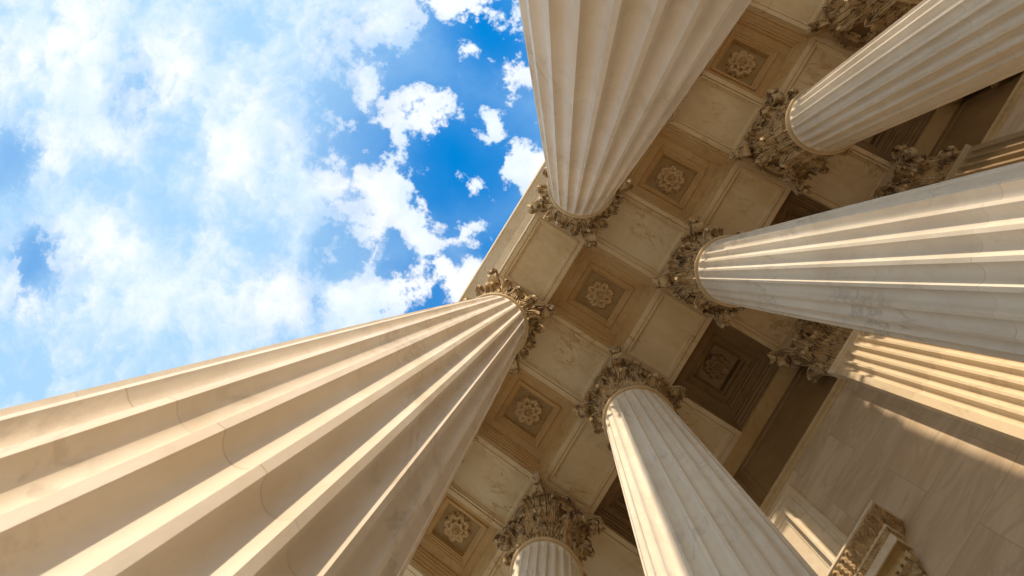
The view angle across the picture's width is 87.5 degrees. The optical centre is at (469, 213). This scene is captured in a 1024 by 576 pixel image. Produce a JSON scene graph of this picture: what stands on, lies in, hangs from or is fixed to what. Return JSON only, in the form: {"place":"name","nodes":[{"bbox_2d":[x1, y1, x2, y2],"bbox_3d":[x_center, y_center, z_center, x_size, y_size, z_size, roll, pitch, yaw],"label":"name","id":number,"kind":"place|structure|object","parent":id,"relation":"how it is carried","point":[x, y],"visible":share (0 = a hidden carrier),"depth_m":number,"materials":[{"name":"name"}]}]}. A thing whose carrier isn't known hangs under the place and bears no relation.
{"place":"outdoors","nodes":[
{"label":"outdoors","id":0,"kind":"place"},
{"bbox_2d":[0,0,544,408],"label":"sky","id":1,"kind":"structure","parent":0,"point":[183,182],"materials":[{"name":"blue"}]},
{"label":"portico floor","id":2,"kind":"structure","parent":0,"visible":0},
{"bbox_2d":[0,268,555,575],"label":"fluted column","id":3,"kind":"structure","parent":2,"relation":"on","point":[341,452],"depth_m":2.18,"materials":[{"name":"stone"}]},
{"bbox_2d":[458,160,547,301],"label":"entablature","id":4,"kind":"structure","parent":3,"relation":"on","point":[494,252],"depth_m":18.70,"materials":[{"name":"stone"}]},
{"bbox_2d":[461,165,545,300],"bbox_3d":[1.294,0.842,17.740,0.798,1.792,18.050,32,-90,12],"label":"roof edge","id":5,"kind":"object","parent":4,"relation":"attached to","point":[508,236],"visible":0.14,"depth_m":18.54,"materials":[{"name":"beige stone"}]},
{"bbox_2d":[493,472,605,575],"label":"fluted column","id":6,"kind":"structure","parent":2,"relation":"on","point":[547,531],"depth_m":13.77,"materials":[{"name":"stone"}]},
{"bbox_2d":[518,0,751,248],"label":"fluted column","id":7,"kind":"structure","parent":2,"relation":"on","point":[613,81],"depth_m":4.47,"materials":[{"name":"stone"}]},
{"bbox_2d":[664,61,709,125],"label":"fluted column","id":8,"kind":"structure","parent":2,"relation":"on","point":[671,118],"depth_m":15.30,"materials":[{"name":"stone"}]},
{"bbox_2d":[572,346,817,575],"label":"fluted column","id":9,"kind":"structure","parent":2,"relation":"on","point":[693,509],"depth_m":7.21,"materials":[{"name":"stone"}]},
{"bbox_2d":[651,161,1023,361],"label":"fluted column","id":10,"kind":"structure","parent":2,"relation":"on","point":[940,264],"depth_m":5.55,"materials":[{"name":"stone"}]},
{"bbox_2d":[804,0,922,50],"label":"fluted column","id":11,"kind":"structure","parent":2,"relation":"on","point":[856,25],"depth_m":14.54,"materials":[{"name":"stone"}]},
{"bbox_2d":[728,0,1023,195],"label":"fluted column","id":12,"kind":"structure","parent":2,"relation":"on","point":[923,57],"depth_m":9.45,"materials":[{"name":"stone"}]},
{"bbox_2d":[733,71,1023,575],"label":"marble wall","id":13,"kind":"structure","parent":2,"relation":"on","point":[840,454],"depth_m":9.78,"materials":[{"name":"beige stone"}]},
{"bbox_2d":[403,0,963,575],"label":"coffered ceiling","id":14,"kind":"structure","parent":13,"relation":"on","point":[603,296],"depth_m":15.84,"materials":[{"name":"stone"}]},
{"bbox_2d":[768,484,847,575],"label":"wall panel","id":15,"kind":"structure","parent":13,"relation":"attached to","point":[813,535],"depth_m":10.43,"materials":[{"name":"stone"}]},
{"bbox_2d":[825,501,926,575],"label":"doorway","id":16,"kind":"structure","parent":13,"relation":"attached to","point":[875,544],"depth_m":8.49,"materials":[{"name":"stone"}]},
{"bbox_2d":[767,318,1023,444],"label":"fluted pilaster","id":17,"kind":"object","parent":13,"relation":"attached to","point":[983,392],"visible":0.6,"depth_m":9.74,"materials":[{"name":"stone"}]},
{"bbox_2d":[871,130,1023,199],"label":"fluted pilaster","id":18,"kind":"object","parent":13,"relation":"attached to","point":[906,171],"visible":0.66,"depth_m":12.77,"materials":[{"name":"stone"}]},
{"bbox_2d":[950,71,1022,103],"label":"fluted pilaster","id":19,"kind":"object","parent":13,"relation":"attached to","point":[994,85],"visible":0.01,"depth_m":13.28,"materials":[{"name":"stone"}]}
]}

